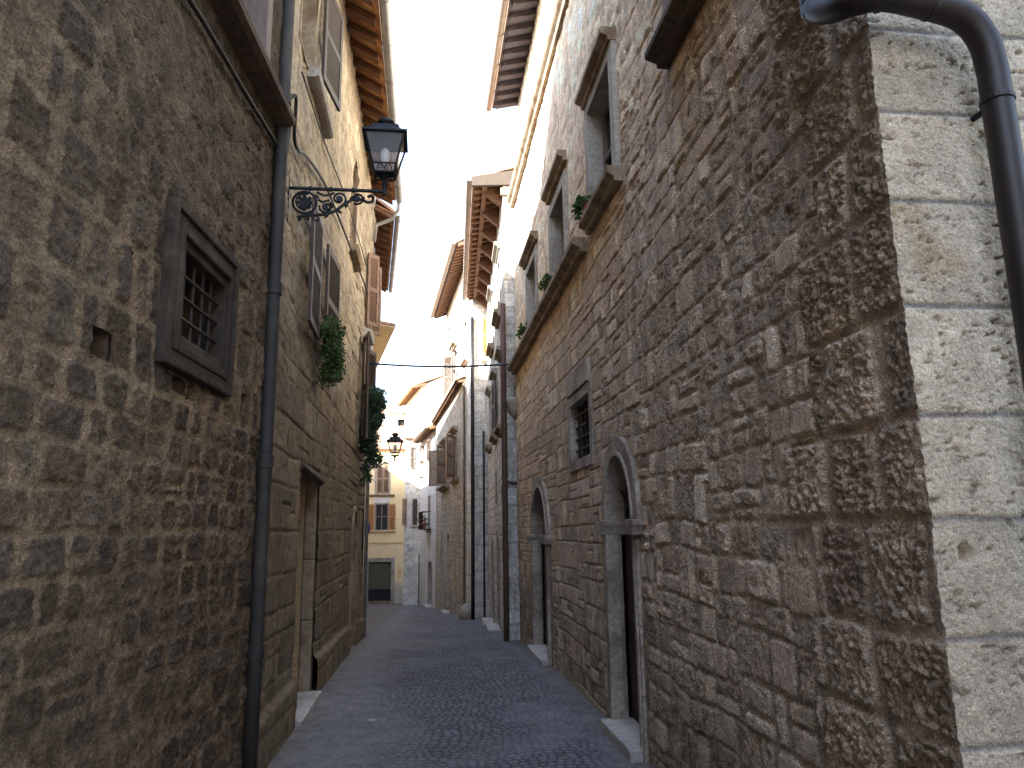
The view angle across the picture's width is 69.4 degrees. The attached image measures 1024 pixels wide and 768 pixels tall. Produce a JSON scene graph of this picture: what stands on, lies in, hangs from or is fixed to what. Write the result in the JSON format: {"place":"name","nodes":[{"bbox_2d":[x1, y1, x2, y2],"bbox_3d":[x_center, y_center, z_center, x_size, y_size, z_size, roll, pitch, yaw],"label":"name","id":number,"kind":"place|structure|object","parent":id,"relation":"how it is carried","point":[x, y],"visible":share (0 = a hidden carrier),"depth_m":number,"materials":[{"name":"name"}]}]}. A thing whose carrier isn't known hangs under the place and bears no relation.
{"place":"outdoors","nodes":[
{"label":"outdoors","id":0,"kind":"place"},
{"bbox_2d":[376,0,517,406],"label":"sky","id":1,"kind":"structure","parent":0,"point":[443,50],"materials":[{"name":"white"}]},
{"bbox_2d":[268,603,651,767],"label":"street","id":2,"kind":"structure","parent":0,"point":[428,687],"depth_m":7.68,"materials":[{"name":"grey stone"}]},
{"bbox_2d":[459,604,470,619],"bbox_3d":[-1.341,6.687,21.654,0.440,0.500,0.440,1,-11,-7],"label":"guard stone","id":3,"kind":"object","parent":2,"relation":"on","point":[465,612],"visible":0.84,"depth_m":21.50,"materials":[{"name":"grey stone"}]},
{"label":"ground","id":4,"kind":"structure","parent":0,"visible":0},
{"bbox_2d":[0,0,295,767],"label":"stone house","id":5,"kind":"structure","parent":4,"relation":"on","point":[143,166],"depth_m":3.72,"materials":[{"name":"stone"}]},
{"bbox_2d":[154,196,239,396],"bbox_3d":[-2.062,-0.479,4.564,0.370,0.950,1.090,0,-11,-2],"label":"window","id":6,"kind":"structure","parent":5,"relation":"in","point":[199,291],"depth_m":4.56,"materials":[{"name":"stone"}]},
{"bbox_2d":[187,0,290,156],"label":"wall cable","id":7,"kind":"object","parent":5,"relation":"attached to","point":[200,17],"depth_m":5.06,"materials":[{"name":"black rubber"}]},
{"bbox_2d":[209,0,295,128],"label":"window","id":8,"kind":"structure","parent":5,"relation":"in","point":[247,24],"depth_m":5.55,"materials":[{"name":"grey wood"}]},
{"bbox_2d":[257,0,402,767],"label":"stone house","id":9,"kind":"structure","parent":4,"relation":"on","point":[342,58],"depth_m":8.76,"materials":[{"name":"brown stone"}]},
{"bbox_2d":[292,461,324,726],"bbox_3d":[-2.407,2.190,7.923,0.620,3.050,1.720,1,-11,-7],"label":"door","id":10,"kind":"structure","parent":9,"relation":"in","point":[302,665],"depth_m":8.56,"materials":[{"name":"stone"}]},
{"bbox_2d":[298,0,343,138],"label":"window","id":11,"kind":"structure","parent":9,"relation":"in","point":[329,75],"depth_m":8.26,"materials":[{"name":"wood"}]},
{"bbox_2d":[307,196,340,350],"bbox_3d":[-2.279,-1.093,8.419,0.388,1.360,2.118,1,-11,-7],"label":"window","id":12,"kind":"structure","parent":9,"relation":"in","point":[333,268],"depth_m":8.06,"materials":[{"name":"wood"}]},
{"bbox_2d":[292,93,367,294],"bbox_3d":[-2.477,-1.960,11.176,0.082,1.297,9.626,1,-11,-7],"label":"wall cable","id":13,"kind":"object","parent":9,"relation":"attached to","point":[294,96],"depth_m":7.72,"materials":[{"name":"black rubber"}]},
{"bbox_2d":[315,314,345,389],"bbox_3d":[-2.058,-0.368,8.438,0.336,0.893,0.615,1,-11,-7],"label":"hanging plant","id":14,"kind":"object","parent":9,"relation":"attached to","point":[333,370],"visible":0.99,"depth_m":8.33,"materials":[{"name":"green plant"}]},
{"bbox_2d":[301,71,368,271],"bbox_3d":[-2.522,-2.578,11.510,0.029,1.017,9.002,1,-11,-7],"label":"wall cable","id":15,"kind":"object","parent":9,"relation":"attached to","point":[329,155],"depth_m":8.81,"materials":[{"name":"black rubber"}]},
{"bbox_2d":[286,117,407,222],"bbox_3d":[-1.511,-1.976,6.838,1.074,1.069,0.408,1,-11,-7],"label":"wall lamp","id":16,"kind":"object","parent":9,"relation":"attached to","point":[385,136],"visible":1,"depth_m":6.78,"materials":[{"name":"black metal"}]},
{"bbox_2d":[348,506,357,644],"bbox_3d":[-2.997,3.587,13.077,0.440,2.830,1.259,1,-11,-7],"label":"door","id":17,"kind":"structure","parent":9,"relation":"in","point":[353,553],"depth_m":13.44,"materials":[{"name":"stone"}]},
{"bbox_2d":[349,163,363,271],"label":"window","id":18,"kind":"structure","parent":9,"relation":"in","point":[357,262],"depth_m":12.53,"materials":[{"name":"stone"}]},
{"bbox_2d":[356,331,376,448],"bbox_3d":[-2.929,0.198,14.294,0.471,2.090,1.758,1,-11,-7],"label":"window","id":19,"kind":"structure","parent":9,"relation":"in","point":[370,374],"depth_m":13.84,"materials":[{"name":"wood"}]},
{"bbox_2d":[363,253,381,345],"bbox_3d":[-2.911,-1.725,15.456,0.300,1.828,1.009,1,-11,-7],"label":"window","id":20,"kind":"structure","parent":9,"relation":"in","point":[372,304],"depth_m":15.21,"materials":[{"name":"wood"}]},
{"bbox_2d":[359,385,388,486],"bbox_3d":[-2.676,0.989,14.206,0.597,1.984,0.642,1,-11,-7],"label":"hanging plant","id":21,"kind":"object","parent":9,"relation":"hanging from","point":[377,404],"visible":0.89,"depth_m":14.11,"materials":[{"name":"green plant"}]},
{"bbox_2d":[361,321,395,594],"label":"stone house","id":22,"kind":"structure","parent":4,"relation":"on","point":[382,340],"depth_m":22.10,"materials":[{"name":"paint"}]},
{"bbox_2d":[361,197,400,636],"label":"stone house","id":23,"kind":"structure","parent":4,"relation":"on","point":[384,246],"depth_m":16.72,"materials":[{"name":"stone"}]},
{"bbox_2d":[370,433,403,469],"bbox_3d":[-3.169,1.676,18.386,0.924,0.939,0.408,1,-11,-7],"label":"wall lamp","id":24,"kind":"object","parent":23,"relation":"attached to","point":[395,438],"visible":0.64,"depth_m":18.35,"materials":[{"name":"black metal"}]},
{"bbox_2d":[363,426,418,603],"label":"yellow house","id":25,"kind":"structure","parent":4,"relation":"on","point":[385,545],"depth_m":41.06,"materials":[{"name":"paint"}]},
{"bbox_2d":[367,557,394,603],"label":"shop door","id":26,"kind":"structure","parent":25,"relation":"in","point":[381,571],"depth_m":40.55,"materials":[{"name":"stone"}]},
{"bbox_2d":[369,494,395,532],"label":"window","id":27,"kind":"structure","parent":25,"relation":"in","point":[381,513],"depth_m":41.15,"materials":[{"name":"wood"}]},
{"bbox_2d":[375,462,390,493],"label":"window","id":28,"kind":"structure","parent":25,"relation":"in","point":[383,473],"depth_m":41.52,"materials":[{"name":"wood"}]},
{"bbox_2d":[381,407,404,425],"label":"plaster house","id":29,"kind":"structure","parent":4,"relation":"on","point":[395,416],"depth_m":52.45,"materials":[{"name":"paint"}]},
{"bbox_2d":[397,418,404,425],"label":"window","id":30,"kind":"structure","parent":29,"relation":"in","point":[400,421],"depth_m":52.61,"materials":[{"name":"stone"}]},
{"bbox_2d":[402,433,420,604],"bbox_3d":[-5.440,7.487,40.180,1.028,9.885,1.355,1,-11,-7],"label":"stone house","id":31,"kind":"structure","parent":4,"relation":"on","point":[411,499],"depth_m":39.81,"materials":[{"name":"white stone"}]},
{"bbox_2d":[402,447,417,527],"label":"window","id":32,"kind":"structure","parent":31,"relation":"in","point":[412,458],"depth_m":39.91,"materials":[{"name":"wood"}]},
{"bbox_2d":[396,374,445,432],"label":"plaster house","id":33,"kind":"structure","parent":4,"relation":"on","point":[421,400],"depth_m":45.49,"materials":[{"name":"paint"}]},
{"bbox_2d":[411,424,435,608],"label":"plaster house","id":34,"kind":"structure","parent":4,"relation":"on","point":[425,437],"depth_m":36.31,"materials":[{"name":"paint"}]},
{"bbox_2d":[418,554,419,604],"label":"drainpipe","id":35,"kind":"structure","parent":34,"relation":"attached to","point":[418,580],"depth_m":38.88,"materials":[{"name":"black metal"}]},
{"bbox_2d":[419,445,424,478],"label":"window","id":36,"kind":"structure","parent":34,"relation":"in","point":[422,461],"depth_m":38.32,"materials":[{"name":"stone"}]},
{"bbox_2d":[419,515,428,528],"bbox_3d":[-4.197,6.596,35.426,0.522,0.651,0.482,-6,-12,24],"label":"flower pot","id":37,"kind":"object","parent":34,"relation":"on","point":[425,525],"visible":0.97,"depth_m":35.34,"materials":[{"name":"ceramic"}]},
{"bbox_2d":[418,495,430,532],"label":"window","id":38,"kind":"structure","parent":34,"relation":"in","point":[420,527],"depth_m":35.94,"materials":[{"name":"metal"}]},
{"bbox_2d":[423,560,431,607],"bbox_3d":[-3.828,9.790,34.843,0.550,2.850,1.400,2,-12,-14],"label":"door","id":39,"kind":"structure","parent":34,"relation":"in","point":[429,605],"depth_m":35.37,"materials":[{"name":"stone"}]},
{"bbox_2d":[426,439,430,463],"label":"window","id":40,"kind":"structure","parent":34,"relation":"in","point":[429,440],"depth_m":36.15,"materials":[{"name":"stone"}]},
{"bbox_2d":[429,374,466,614],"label":"stone house","id":41,"kind":"structure","parent":4,"relation":"on","point":[450,485],"depth_m":27.01,"materials":[{"name":"beige stone"}]},
{"bbox_2d":[429,437,448,491],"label":"window","id":42,"kind":"structure","parent":41,"relation":"in","point":[439,458],"depth_m":29.97,"materials":[{"name":"wood"}]},
{"bbox_2d":[440,530,441,592],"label":"window","id":43,"kind":"structure","parent":41,"relation":"in","point":[441,530],"depth_m":30.63,"materials":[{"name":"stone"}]},
{"bbox_2d":[440,529,449,613],"bbox_3d":[-2.355,7.423,27.738,0.641,3.890,1.330,1,-11,-7],"label":"door","id":44,"kind":"structure","parent":41,"relation":"in","point":[447,610],"depth_m":28.08,"materials":[{"name":"stone"}]},
{"bbox_2d":[445,425,458,484],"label":"window","id":45,"kind":"structure","parent":41,"relation":"in","point":[450,445],"depth_m":26.02,"materials":[{"name":"wood"}]},
{"bbox_2d":[430,236,488,619],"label":"stone house","id":46,"kind":"structure","parent":4,"relation":"on","point":[466,331],"depth_m":23.20,"materials":[{"name":"beige stone"}]},
{"bbox_2d":[448,323,450,354],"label":"window","id":47,"kind":"structure","parent":46,"relation":"in","point":[449,329],"depth_m":30.54,"materials":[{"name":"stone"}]},
{"bbox_2d":[443,340,457,401],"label":"window","id":48,"kind":"structure","parent":46,"relation":"in","point":[450,360],"depth_m":28.44,"materials":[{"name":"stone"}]},
{"bbox_2d":[460,315,467,367],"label":"window","id":49,"kind":"structure","parent":46,"relation":"in","point":[465,360],"depth_m":25.35,"materials":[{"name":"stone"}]},
{"bbox_2d":[480,315,486,361],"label":"window","id":50,"kind":"structure","parent":46,"relation":"in","point":[484,317],"depth_m":23.22,"materials":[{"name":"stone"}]},
{"bbox_2d":[462,164,519,641],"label":"stone house","id":51,"kind":"structure","parent":4,"relation":"on","point":[488,260],"depth_m":16.07,"materials":[{"name":"beige stone"}]},
{"bbox_2d":[484,386,491,453],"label":"window","id":52,"kind":"structure","parent":51,"relation":"in","point":[488,448],"depth_m":20.33,"materials":[{"name":"stone"}]},
{"bbox_2d":[482,535,494,625],"bbox_3d":[-0.469,5.490,19.145,0.636,3.090,1.466,1,-11,-7],"label":"door","id":53,"kind":"structure","parent":51,"relation":"in","point":[491,619],"depth_m":19.23,"materials":[{"name":"stone"}]},
{"bbox_2d":[486,285,493,358],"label":"window","id":54,"kind":"structure","parent":51,"relation":"in","point":[490,295],"depth_m":19.41,"materials":[{"name":"stone"}]},
{"bbox_2d":[489,368,497,444],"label":"window","id":55,"kind":"structure","parent":51,"relation":"in","point":[493,438],"depth_m":17.50,"materials":[{"name":"stone"}]},
{"bbox_2d":[486,529,500,631],"bbox_3d":[-0.275,4.919,16.666,0.625,3.240,1.167,1,-11,-7],"label":"door","id":56,"kind":"structure","parent":51,"relation":"in","point":[491,627],"depth_m":16.57,"materials":[{"name":"stone"}]},
{"bbox_2d":[495,471,497,503],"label":"window","id":57,"kind":"structure","parent":51,"relation":"in","point":[496,498],"depth_m":17.64,"materials":[{"name":"stone"}]},
{"bbox_2d":[494,346,501,437],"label":"window","id":58,"kind":"structure","parent":51,"relation":"in","point":[497,431],"depth_m":15.68,"materials":[{"name":"wood"}]},
{"bbox_2d":[491,241,504,328],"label":"window","id":59,"kind":"structure","parent":51,"relation":"in","point":[496,254],"depth_m":16.57,"materials":[{"name":"stone"}]},
{"bbox_2d":[486,0,1023,767],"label":"stone house","id":60,"kind":"structure","parent":4,"relation":"on","point":[766,366],"depth_m":3.74,"materials":[{"name":"brown stone"}]},
{"bbox_2d":[369,362,508,367],"bbox_3d":[-1.410,-0.368,14.382,2.703,0.106,0.041,1,-11,-7],"label":"overhead cable","id":61,"kind":"object","parent":60,"relation":"attached to","point":[432,366],"visible":0.98,"depth_m":14.36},
{"bbox_2d":[515,322,526,338],"bbox_3d":[0.181,-0.902,12.658,0.210,0.290,0.299,9,-15,-42],"label":"potted plant","id":62,"kind":"object","parent":60,"relation":"on","point":[521,330],"visible":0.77,"depth_m":12.62,"materials":[{"name":"green plant"}]},
{"bbox_2d":[519,231,538,327],"bbox_3d":[0.387,-1.580,12.397,0.350,1.490,1.450,1,-11,-7],"label":"window","id":63,"kind":"structure","parent":60,"relation":"in","point":[528,261],"depth_m":12.71,"materials":[{"name":"stone"}]},
{"bbox_2d":[527,477,551,665],"bbox_3d":[0.568,2.910,11.249,0.530,2.989,1.844,1,-11,-7],"label":"door","id":64,"kind":"structure","parent":60,"relation":"in","point":[540,524],"depth_m":11.76,"materials":[{"name":"grey stone"}]},
{"bbox_2d":[537,273,551,291],"bbox_3d":[0.468,-1.394,10.163,0.210,0.258,0.292,5,-13,-27],"label":"potted plant","id":65,"kind":"object","parent":60,"relation":"on","point":[547,277],"visible":0.82,"depth_m":10.15,"materials":[{"name":"green plant"}]},
{"bbox_2d":[541,149,569,275],"bbox_3d":[0.676,-2.092,9.937,0.350,1.530,1.390,1,-11,-7],"label":"window","id":66,"kind":"structure","parent":60,"relation":"in","point":[558,218],"depth_m":10.21,"materials":[{"name":"stone"}]},
{"bbox_2d":[566,357,594,472],"bbox_3d":[0.864,0.389,8.554,0.230,1.180,1.300,1,-11,-7],"label":"window","id":67,"kind":"structure","parent":60,"relation":"in","point":[579,393],"depth_m":8.70,"materials":[{"name":"grey stone"}]},
{"bbox_2d":[571,194,590,220],"bbox_3d":[0.733,-1.897,7.896,0.232,0.256,0.281,6,-13,-31],"label":"potted plant","id":68,"kind":"object","parent":60,"relation":"on","point":[580,204],"visible":0.88,"depth_m":7.88,"materials":[{"name":"green plant"}]},
{"bbox_2d":[575,26,622,234],"bbox_3d":[0.956,-2.527,7.557,0.350,1.610,1.280,1,-11,-7],"label":"window","id":69,"kind":"structure","parent":60,"relation":"in","point":[597,93],"depth_m":7.63,"materials":[{"name":"stone"}]},
{"bbox_2d":[595,436,648,763],"bbox_3d":[1.119,1.930,6.572,0.530,2.940,1.344,1,-11,-7],"label":"door","id":70,"kind":"structure","parent":60,"relation":"in","point":[621,504],"depth_m":6.85,"materials":[{"name":"grey stone"}]},
{"bbox_2d":[644,0,705,69],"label":"window","id":71,"kind":"structure","parent":60,"relation":"in","point":[678,17],"depth_m":5.11,"materials":[{"name":"stone"}]}
]}

